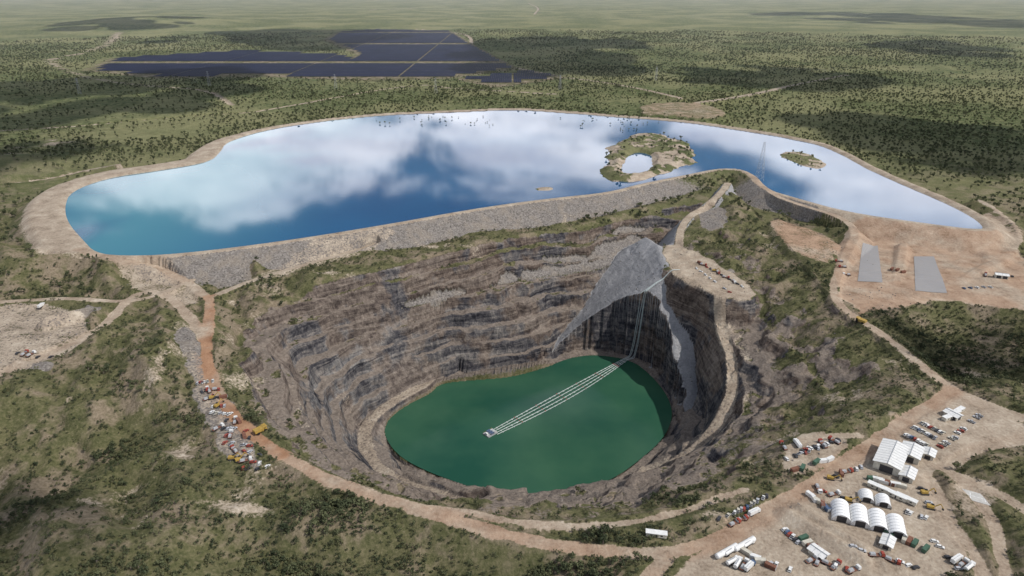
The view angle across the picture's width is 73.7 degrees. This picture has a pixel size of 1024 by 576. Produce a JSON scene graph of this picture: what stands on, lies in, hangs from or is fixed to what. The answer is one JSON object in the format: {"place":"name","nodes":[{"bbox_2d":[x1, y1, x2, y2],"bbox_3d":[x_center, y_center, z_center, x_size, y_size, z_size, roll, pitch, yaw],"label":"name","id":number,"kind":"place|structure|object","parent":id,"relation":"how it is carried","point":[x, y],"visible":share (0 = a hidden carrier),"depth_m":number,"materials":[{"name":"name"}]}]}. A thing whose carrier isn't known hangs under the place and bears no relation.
{"place":"outdoors","nodes":[
{"label":"outdoors","id":0,"kind":"place"},
{"bbox_2d":[0,0,1023,575],"bbox_3d":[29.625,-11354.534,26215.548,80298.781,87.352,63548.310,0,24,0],"label":"ground","id":1,"kind":"structure","parent":0,"point":[94,20],"depth_m":774.28,"materials":[{"name":"green plant"}]},
{"bbox_2d":[20,349,28,356],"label":"parked truck","id":2,"kind":"object","parent":1,"relation":"on","point":[24,352],"visible":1,"depth_m":595.90,"materials":[{"name":"paint"}]},
{"bbox_2d":[25,350,35,356],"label":"parked truck","id":3,"kind":"object","parent":1,"relation":"on","point":[30,354],"visible":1,"depth_m":594.62,"materials":[{"name":"paint"}]},
{"bbox_2d":[212,422,224,431],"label":"parked truck","id":4,"kind":"object","parent":1,"relation":"on","point":[222,424],"visible":1,"depth_m":502.85,"materials":[{"name":"paint"}]},
{"bbox_2d":[213,398,224,408],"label":"excavator","id":5,"kind":"object","parent":1,"relation":"on","point":[216,405],"visible":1,"depth_m":529.80,"materials":[{"name":"paint"}]},
{"bbox_2d":[227,429,232,438],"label":"parked truck","id":6,"kind":"object","parent":1,"relation":"on","point":[230,433],"visible":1,"depth_m":492.80,"materials":[{"name":"paint"}]},
{"bbox_2d":[230,444,238,453],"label":"parked truck","id":7,"kind":"object","parent":1,"relation":"on","point":[233,448],"visible":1,"depth_m":477.02,"materials":[{"name":"paint"}]},
{"bbox_2d":[228,453,242,460],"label":"excavator","id":8,"kind":"object","parent":1,"relation":"on","point":[231,457],"visible":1,"depth_m":469.06,"materials":[{"name":"paint"}]},
{"bbox_2d":[234,452,248,462],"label":"excavator","id":9,"kind":"object","parent":1,"relation":"on","point":[237,459],"visible":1,"depth_m":468.50,"materials":[{"name":"paint"}]},
{"bbox_2d":[239,456,252,463],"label":"parked truck","id":10,"kind":"object","parent":1,"relation":"on","point":[249,458],"visible":1,"depth_m":467.97,"materials":[{"name":"paint"}]},
{"bbox_2d":[96,29,550,82],"bbox_3d":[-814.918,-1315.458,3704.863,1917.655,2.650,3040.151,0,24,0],"label":"solar farm","id":11,"kind":"object","parent":1,"relation":"on","point":[369,54],"visible":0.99,"depth_m":2976.71},
{"bbox_2d":[0,223,1023,575],"bbox_3d":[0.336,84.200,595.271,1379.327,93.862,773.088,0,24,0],"label":"bushland vegetation","id":12,"kind":"object","parent":1,"relation":"on","point":[248,545],"visible":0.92,"depth_m":460.11,"materials":[{"name":"green plant"}]},
{"bbox_2d":[646,528,667,538],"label":"portable office","id":13,"kind":"structure","parent":1,"relation":"on","point":[662,534],"depth_m":401.33,"materials":[{"name":"beige paint"}]},
{"bbox_2d":[715,543,737,558],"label":"fuel tank","id":14,"kind":"object","parent":1,"relation":"on","point":[721,554],"visible":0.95,"depth_m":390.01,"materials":[{"name":"white metal"}]},
{"bbox_2d":[725,548,734,556],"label":"fuel tank","id":15,"kind":"object","parent":1,"relation":"on","point":[729,551],"visible":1,"depth_m":391.25,"materials":[{"name":"metal"}]},
{"bbox_2d":[725,555,738,566],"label":"parked truck","id":16,"kind":"object","parent":1,"relation":"on","point":[730,562],"visible":0.96,"depth_m":384.70,"materials":[{"name":"paint"}]},
{"bbox_2d":[733,556,742,569],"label":"parked truck","id":17,"kind":"object","parent":1,"relation":"on","point":[738,561],"visible":1,"depth_m":383.40,"materials":[{"name":"paint"}]},
{"bbox_2d":[739,557,749,570],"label":"parked truck","id":18,"kind":"object","parent":1,"relation":"on","point":[746,561],"visible":0.96,"depth_m":384.66,"materials":[{"name":"paint"}]},
{"bbox_2d":[734,536,755,551],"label":"fuel tank","id":19,"kind":"object","parent":1,"relation":"on","point":[740,545],"visible":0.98,"depth_m":395.90,"materials":[{"name":"white metal"}]},
{"bbox_2d":[740,546,751,556],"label":"shipping container","id":20,"kind":"object","parent":1,"relation":"on","point":[745,551],"visible":1,"depth_m":392.17,"materials":[{"name":"beige metal"}]},
{"bbox_2d":[743,559,755,571],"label":"parked truck","id":21,"kind":"object","parent":1,"relation":"on","point":[749,565],"visible":1,"depth_m":381.31,"materials":[{"name":"paint"}]},
{"bbox_2d":[764,560,776,571],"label":"shipping container","id":22,"kind":"object","parent":1,"relation":"on","point":[770,565],"visible":1,"depth_m":382.50,"materials":[{"name":"metal"}]},
{"bbox_2d":[790,466,799,472],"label":"shipping container","id":23,"kind":"object","parent":1,"relation":"on","point":[795,469],"visible":1,"depth_m":459.21,"materials":[{"name":"metal"}]},
{"bbox_2d":[799,463,805,471],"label":"shipping container","id":24,"kind":"object","parent":1,"relation":"on","point":[802,467],"visible":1,"depth_m":460.01,"materials":[{"name":"green metal"}]},
{"bbox_2d":[798,533,808,540],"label":"shipping container","id":25,"kind":"object","parent":1,"relation":"on","point":[805,536],"visible":1,"depth_m":401.88,"materials":[{"name":"green metal"}]},
{"bbox_2d":[801,538,812,546],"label":"shipping container","id":26,"kind":"object","parent":1,"relation":"on","point":[805,542],"visible":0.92,"depth_m":398.24,"materials":[{"name":"beige metal"}]},
{"bbox_2d":[805,490,815,496],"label":"shipping container","id":27,"kind":"object","parent":1,"relation":"on","point":[808,493],"visible":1,"depth_m":436.20,"materials":[{"name":"white metal"}]},
{"bbox_2d":[810,493,816,502],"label":"shipping container","id":28,"kind":"object","parent":1,"relation":"on","point":[812,498],"visible":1,"depth_m":432.42,"materials":[{"name":"white metal"}]},
{"bbox_2d":[812,457,820,465],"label":"shipping container","id":29,"kind":"object","parent":1,"relation":"on","point":[816,461],"visible":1,"depth_m":464.12,"materials":[{"name":"green metal"}]},
{"bbox_2d":[812,496,822,504],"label":"shipping container","id":30,"kind":"object","parent":1,"relation":"on","point":[817,499],"visible":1,"depth_m":429.93,"materials":[{"name":"beige metal"}]},
{"bbox_2d":[818,438,827,447],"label":"parked truck","id":31,"kind":"object","parent":1,"relation":"on","point":[820,440],"visible":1,"depth_m":485.42,"materials":[{"name":"paint"}]},
{"bbox_2d":[820,499,825,508],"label":"shipping container","id":32,"kind":"object","parent":1,"relation":"on","point":[822,505],"visible":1,"depth_m":426.58,"materials":[{"name":"metal"}]},
{"bbox_2d":[819,458,827,462],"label":"shipping container","id":33,"kind":"object","parent":1,"relation":"on","point":[823,460],"visible":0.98,"depth_m":466.23,"materials":[{"name":"white metal"}]},
{"bbox_2d":[824,503,830,512],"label":"shipping container","id":34,"kind":"object","parent":1,"relation":"on","point":[827,508],"visible":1,"depth_m":423.29,"materials":[{"name":"blue paint"}]},
{"bbox_2d":[826,455,834,462],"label":"shipping container","id":35,"kind":"object","parent":1,"relation":"on","point":[830,458],"visible":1,"depth_m":468.30,"materials":[{"name":"white metal"}]},
{"bbox_2d":[827,489,840,496],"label":"parked truck","id":36,"kind":"object","parent":1,"relation":"on","point":[836,492],"visible":1,"depth_m":436.94,"materials":[{"name":"paint"}]},
{"bbox_2d":[827,435,840,444],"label":"parked truck","id":37,"kind":"object","parent":1,"relation":"on","point":[836,441],"visible":1,"depth_m":486.91,"materials":[{"name":"paint"}]},
{"bbox_2d":[830,498,850,523],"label":"arched shelter","id":38,"kind":"object","parent":1,"relation":"on","point":[840,510],"visible":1,"depth_m":418.23,"materials":[{"name":"white fabric"}]},
{"bbox_2d":[839,468,843,477],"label":"shipping container","id":39,"kind":"object","parent":1,"relation":"on","point":[841,473],"visible":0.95,"depth_m":454.15,"materials":[{"name":"metal"}]},
{"bbox_2d":[842,467,853,473],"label":"parked truck","id":40,"kind":"object","parent":1,"relation":"on","point":[850,470],"visible":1,"depth_m":456.52,"materials":[{"name":"paint"}]},
{"bbox_2d":[845,496,860,503],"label":"excavator","id":41,"kind":"object","parent":1,"relation":"on","point":[849,499],"visible":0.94,"depth_m":431.37,"materials":[{"name":"paint"}]},
{"bbox_2d":[849,503,869,528],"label":"arched shelter","id":42,"kind":"object","parent":1,"relation":"on","point":[859,515],"visible":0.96,"depth_m":414.15,"materials":[{"name":"white fabric"}]},
{"bbox_2d":[857,488,874,504],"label":"arched shelter","id":43,"kind":"object","parent":1,"relation":"on","point":[865,494],"visible":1,"depth_m":432.46,"materials":[{"name":"white fabric"}]},
{"bbox_2d":[858,243,882,281],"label":"spillway liner","id":44,"kind":"object","parent":1,"relation":"on","point":[869,271],"visible":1,"depth_m":790.28,"materials":[{"name":"grey concrete"}]},
{"bbox_2d":[866,475,874,480],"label":"shipping container","id":45,"kind":"object","parent":1,"relation":"on","point":[869,477],"visible":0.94,"depth_m":449.91,"materials":[{"name":"green metal"}]},
{"bbox_2d":[867,551,885,557],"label":"parked truck","id":46,"kind":"object","parent":1,"relation":"on","point":[879,554],"visible":1,"depth_m":388.16,"materials":[{"name":"paint"}]},
{"bbox_2d":[873,476,881,481],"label":"shipping container","id":47,"kind":"object","parent":1,"relation":"on","point":[875,478],"visible":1,"depth_m":448.90,"materials":[{"name":"white metal"}]},
{"bbox_2d":[867,508,888,532],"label":"arched shelter","id":48,"kind":"object","parent":1,"relation":"on","point":[877,519],"visible":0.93,"depth_m":410.70,"materials":[{"name":"white fabric"}]},
{"bbox_2d":[867,480,889,493],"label":"portable office","id":49,"kind":"structure","parent":1,"relation":"on","point":[877,486],"depth_m":440.69,"materials":[{"name":"beige paint"}]},
{"bbox_2d":[874,493,891,509],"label":"arched shelter","id":50,"kind":"object","parent":1,"relation":"on","point":[882,499],"visible":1,"depth_m":428.62,"materials":[{"name":"white fabric"}]},
{"bbox_2d":[878,478,888,484],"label":"shipping container","id":51,"kind":"object","parent":1,"relation":"on","point":[882,481],"visible":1,"depth_m":446.43,"materials":[{"name":"white metal"}]},
{"bbox_2d":[879,532,896,551],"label":"storage shed","id":52,"kind":"structure","parent":1,"relation":"on","point":[887,541],"depth_m":396.60,"materials":[{"name":"beige paint"}]},
{"bbox_2d":[885,479,894,486],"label":"shipping container","id":53,"kind":"object","parent":1,"relation":"on","point":[890,483],"visible":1,"depth_m":444.56,"materials":[{"name":"metal"}]},
{"bbox_2d":[872,438,909,476],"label":"maintenance shed","id":54,"kind":"structure","parent":1,"relation":"on","point":[890,456],"depth_m":461.57,"materials":[{"name":"beige paint"}]},
{"bbox_2d":[884,555,901,565],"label":"parked truck","id":55,"kind":"object","parent":1,"relation":"on","point":[890,559],"visible":1,"depth_m":386.31,"materials":[{"name":"paint"}]},
{"bbox_2d":[885,489,907,501],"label":"portable office","id":56,"kind":"structure","parent":1,"relation":"on","point":[897,495],"depth_m":433.33,"materials":[{"name":"beige paint"}]},
{"bbox_2d":[886,513,907,538],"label":"arched shelter","id":57,"kind":"object","parent":1,"relation":"on","point":[896,525],"visible":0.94,"depth_m":406.88,"materials":[{"name":"white fabric"}]},
{"bbox_2d":[896,482,906,489],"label":"shipping container","id":58,"kind":"object","parent":1,"relation":"on","point":[902,486],"visible":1,"depth_m":442.37,"materials":[{"name":"beige metal"}]},
{"bbox_2d":[901,535,907,543],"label":"shipping container","id":59,"kind":"object","parent":1,"relation":"on","point":[903,539],"visible":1,"depth_m":400.18,"materials":[{"name":"beige metal"}]},
{"bbox_2d":[898,464,917,483],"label":"storage shed","id":60,"kind":"structure","parent":1,"relation":"on","point":[907,473],"depth_m":449.41,"materials":[{"name":"beige paint"}]},
{"bbox_2d":[897,491,918,505],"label":"portable office","id":61,"kind":"structure","parent":1,"relation":"on","point":[912,501],"depth_m":429.11,"materials":[{"name":"beige paint"}]},
{"bbox_2d":[905,535,913,545],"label":"shipping container","id":62,"kind":"object","parent":1,"relation":"on","point":[909,540],"visible":1,"depth_m":398.87,"materials":[{"name":"metal"}]},
{"bbox_2d":[902,440,924,464],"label":"workshop building","id":63,"kind":"structure","parent":1,"relation":"on","point":[915,453],"depth_m":467.53,"materials":[{"name":"beige paint"}]},
{"bbox_2d":[910,538,918,547],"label":"shipping container","id":64,"kind":"object","parent":1,"relation":"on","point":[914,542],"visible":1,"depth_m":397.27,"materials":[{"name":"green metal"}]},
{"bbox_2d":[911,565,919,569],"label":"parked car","id":65,"kind":"object","parent":1,"relation":"on","point":[914,567],"visible":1,"depth_m":382.44,"materials":[{"name":"paint"}]},
{"bbox_2d":[921,543,930,553],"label":"shipping container","id":66,"kind":"object","parent":1,"relation":"on","point":[925,548],"visible":1,"depth_m":393.64,"materials":[{"name":"green metal"}]},
{"bbox_2d":[920,488,936,495],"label":"excavator","id":67,"kind":"object","parent":1,"relation":"on","point":[924,492],"visible":1,"depth_m":436.55,"materials":[{"name":"paint"}]},
{"bbox_2d":[922,446,937,460],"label":"storage shed","id":68,"kind":"structure","parent":1,"relation":"on","point":[929,453],"depth_m":471.93,"materials":[{"name":"beige paint"}]},
{"bbox_2d":[926,503,943,510],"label":"excavator","id":69,"kind":"object","parent":1,"relation":"on","point":[930,506],"visible":1,"depth_m":425.07,"materials":[{"name":"paint"}]},
{"bbox_2d":[935,544,944,548],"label":"parked car","id":70,"kind":"object","parent":1,"relation":"on","point":[939,546],"visible":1,"depth_m":396.56,"materials":[{"name":"white metal"}]},
{"bbox_2d":[942,414,952,421],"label":"portable office","id":71,"kind":"structure","parent":1,"relation":"on","point":[946,417],"depth_m":511.54,"materials":[{"name":"beige paint"}]},
{"bbox_2d":[943,408,964,420],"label":"storage shed","id":72,"kind":"structure","parent":1,"relation":"on","point":[957,416],"depth_m":513.82,"materials":[{"name":"beige paint"}]},
{"bbox_2d":[950,553,963,564],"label":"parked truck","id":73,"kind":"object","parent":1,"relation":"on","point":[955,559],"visible":1,"depth_m":385.55,"materials":[{"name":"paint"}]},
{"bbox_2d":[953,406,964,411],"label":"portable office","id":74,"kind":"structure","parent":1,"relation":"on","point":[960,408],"depth_m":521.10,"materials":[{"name":"beige paint"}]},
{"bbox_2d":[956,557,969,566],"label":"parked truck","id":75,"kind":"object","parent":1,"relation":"on","point":[966,560],"visible":0.97,"depth_m":384.26,"materials":[{"name":"paint"}]},
{"bbox_2d":[963,560,975,570],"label":"parked truck","id":76,"kind":"object","parent":1,"relation":"on","point":[970,564],"visible":1,"depth_m":380.17,"materials":[{"name":"paint"}]},
{"bbox_2d":[963,489,990,505],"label":"concrete pad","id":77,"kind":"object","parent":1,"relation":"on","point":[977,497],"visible":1,"depth_m":436.32,"materials":[{"name":"white concrete"}]},
{"bbox_2d":[5,108,1018,309],"bbox_3d":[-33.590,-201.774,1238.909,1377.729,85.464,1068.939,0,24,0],"label":"dam embankment","id":78,"kind":"structure","parent":0,"point":[40,219],"depth_m":897.16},
{"bbox_2d":[755,142,765,179],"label":"radio mast","id":79,"kind":"object","parent":78,"relation":"on","point":[760,161],"visible":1,"depth_m":1055.71,"materials":[{"name":"metal"}]},
{"bbox_2d":[0,3,1023,575],"bbox_3d":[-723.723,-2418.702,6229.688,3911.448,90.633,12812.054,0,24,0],"label":"dirt road","id":80,"kind":"structure","parent":0,"point":[664,555],"depth_m":487.07,"materials":[{"name":"beige soil"}]},
{"bbox_2d":[219,394,227,398],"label":"shipping container","id":81,"kind":"object","parent":80,"relation":"on","point":[223,396],"visible":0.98,"depth_m":540.13,"materials":[{"name":"metal"}]},
{"bbox_2d":[235,417,241,423],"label":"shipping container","id":82,"kind":"object","parent":80,"relation":"on","point":[238,420],"visible":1,"depth_m":510.13,"materials":[{"name":"metal"}]},
{"bbox_2d":[252,423,266,434],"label":"dump truck","id":83,"kind":"object","parent":80,"relation":"on","point":[259,429],"visible":1,"depth_m":498.17,"materials":[{"name":"yellow paint"}]},
{"bbox_2d":[727,517,740,527],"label":"parked truck","id":84,"kind":"object","parent":80,"relation":"on","point":[731,524],"visible":1,"depth_m":413.67,"materials":[{"name":"paint"}]},
{"bbox_2d":[734,514,748,520],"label":"parked truck","id":85,"kind":"object","parent":80,"relation":"on","point":[746,516],"visible":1,"depth_m":417.11,"materials":[{"name":"paint"}]},
{"bbox_2d":[744,540,754,547],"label":"fuel tank","id":86,"kind":"object","parent":80,"relation":"on","point":[748,544],"visible":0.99,"depth_m":397.23,"materials":[{"name":"metal"}]},
{"bbox_2d":[748,507,760,516],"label":"parked truck","id":87,"kind":"object","parent":80,"relation":"on","point":[753,511],"visible":1,"depth_m":420.95,"materials":[{"name":"paint"}]},
{"bbox_2d":[749,553,760,558],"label":"shipping container","id":88,"kind":"object","parent":80,"relation":"on","point":[752,555],"visible":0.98,"depth_m":388.95,"materials":[{"name":"white metal"}]},
{"bbox_2d":[754,557,765,563],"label":"shipping container","id":89,"kind":"object","parent":80,"relation":"on","point":[760,560],"visible":0.98,"depth_m":386.12,"materials":[{"name":"beige metal"}]},
{"bbox_2d":[793,438,801,447],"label":"parked truck","id":90,"kind":"object","parent":80,"relation":"on","point":[796,441],"visible":1,"depth_m":484.29,"materials":[{"name":"paint"}]},
{"bbox_2d":[805,554,818,563],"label":"parked truck","id":91,"kind":"object","parent":80,"relation":"on","point":[811,559],"visible":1,"depth_m":386.91,"materials":[{"name":"paint"}]},
{"bbox_2d":[813,558,819,566],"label":"parked truck","id":92,"kind":"object","parent":80,"relation":"on","point":[816,562],"visible":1,"depth_m":384.76,"materials":[{"name":"paint"}]},
{"bbox_2d":[807,543,829,559],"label":"storage shed","id":93,"kind":"structure","parent":80,"relation":"on","point":[818,551],"depth_m":390.82,"materials":[{"name":"white metal"}]},
{"bbox_2d":[814,483,822,493],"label":"parked truck","id":94,"kind":"object","parent":80,"relation":"on","point":[817,487],"visible":1,"depth_m":442.05,"materials":[{"name":"paint"}]},
{"bbox_2d":[820,559,837,568],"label":"parked truck","id":95,"kind":"object","parent":80,"relation":"on","point":[826,562],"visible":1,"depth_m":384.95,"materials":[{"name":"paint"}]},
{"bbox_2d":[827,474,842,480],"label":"excavator","id":96,"kind":"object","parent":80,"relation":"on","point":[830,477],"visible":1,"depth_m":450.98,"materials":[{"name":"paint"}]},
{"bbox_2d":[829,558,841,570],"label":"parked truck","id":97,"kind":"object","parent":80,"relation":"on","point":[838,561],"visible":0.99,"depth_m":384.03,"materials":[{"name":"paint"}]},
{"bbox_2d":[846,564,861,574],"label":"parked truck","id":98,"kind":"object","parent":80,"relation":"on","point":[851,570],"visible":1,"depth_m":380.26,"materials":[{"name":"paint"}]},
{"bbox_2d":[855,316,866,323],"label":"dump truck","id":99,"kind":"object","parent":80,"relation":"on","point":[860,319],"visible":1,"depth_m":656.27,"materials":[{"name":"yellow paint"}]},
{"bbox_2d":[914,256,946,292],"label":"spillway liner","id":100,"kind":"object","parent":80,"relation":"on","point":[928,277],"visible":1,"depth_m":761.70,"materials":[{"name":"grey concrete"}]},
{"bbox_2d":[994,272,1009,278],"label":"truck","id":101,"kind":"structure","parent":80,"relation":"on","point":[1001,275],"depth_m":752.90,"materials":[{"name":"white paint"}]},
{"bbox_2d":[65,110,982,254],"bbox_3d":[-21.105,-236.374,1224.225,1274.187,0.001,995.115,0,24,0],"label":"reservoir water","id":102,"kind":"structure","parent":0,"point":[303,180],"depth_m":1083.77,"materials":[{"name":"blue liquid"}]},
{"bbox_2d":[385,355,671,492],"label":"pit lake water","id":103,"kind":"structure","parent":0,"point":[613,424],"depth_m":722.88,"materials":[{"name":"green liquid"}]},
{"bbox_2d":[483,428,497,437],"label":"pump pontoon","id":104,"kind":"object","parent":103,"relation":"on","point":[489,433],"visible":1,"depth_m":709.48,"materials":[{"name":"metal"}]},
{"bbox_2d":[494,269,679,434],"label":"floating pipeline","id":105,"kind":"object","parent":103,"relation":"on","point":[646,290],"visible":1,"depth_m":807.53,"materials":[{"name":"metal"}]},
{"bbox_2d":[229,183,900,520],"bbox_3d":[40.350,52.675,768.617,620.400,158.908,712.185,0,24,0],"label":"open pit terrain","id":106,"kind":"structure","parent":0,"point":[492,342],"depth_m":750.10,"materials":[{"name":"grey stone"}]},
{"bbox_2d":[0,175,910,515],"bbox_3d":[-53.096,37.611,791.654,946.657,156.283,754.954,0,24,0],"label":"loose boulders","id":107,"kind":"object","parent":106,"relation":"on","point":[436,317],"visible":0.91,"depth_m":754.94,"materials":[{"name":"grey stone"}]},
{"bbox_2d":[779,440,787,449],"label":"parked truck","id":108,"kind":"object","parent":106,"relation":"on","point":[783,446],"visible":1,"depth_m":481.87,"materials":[{"name":"paint"}]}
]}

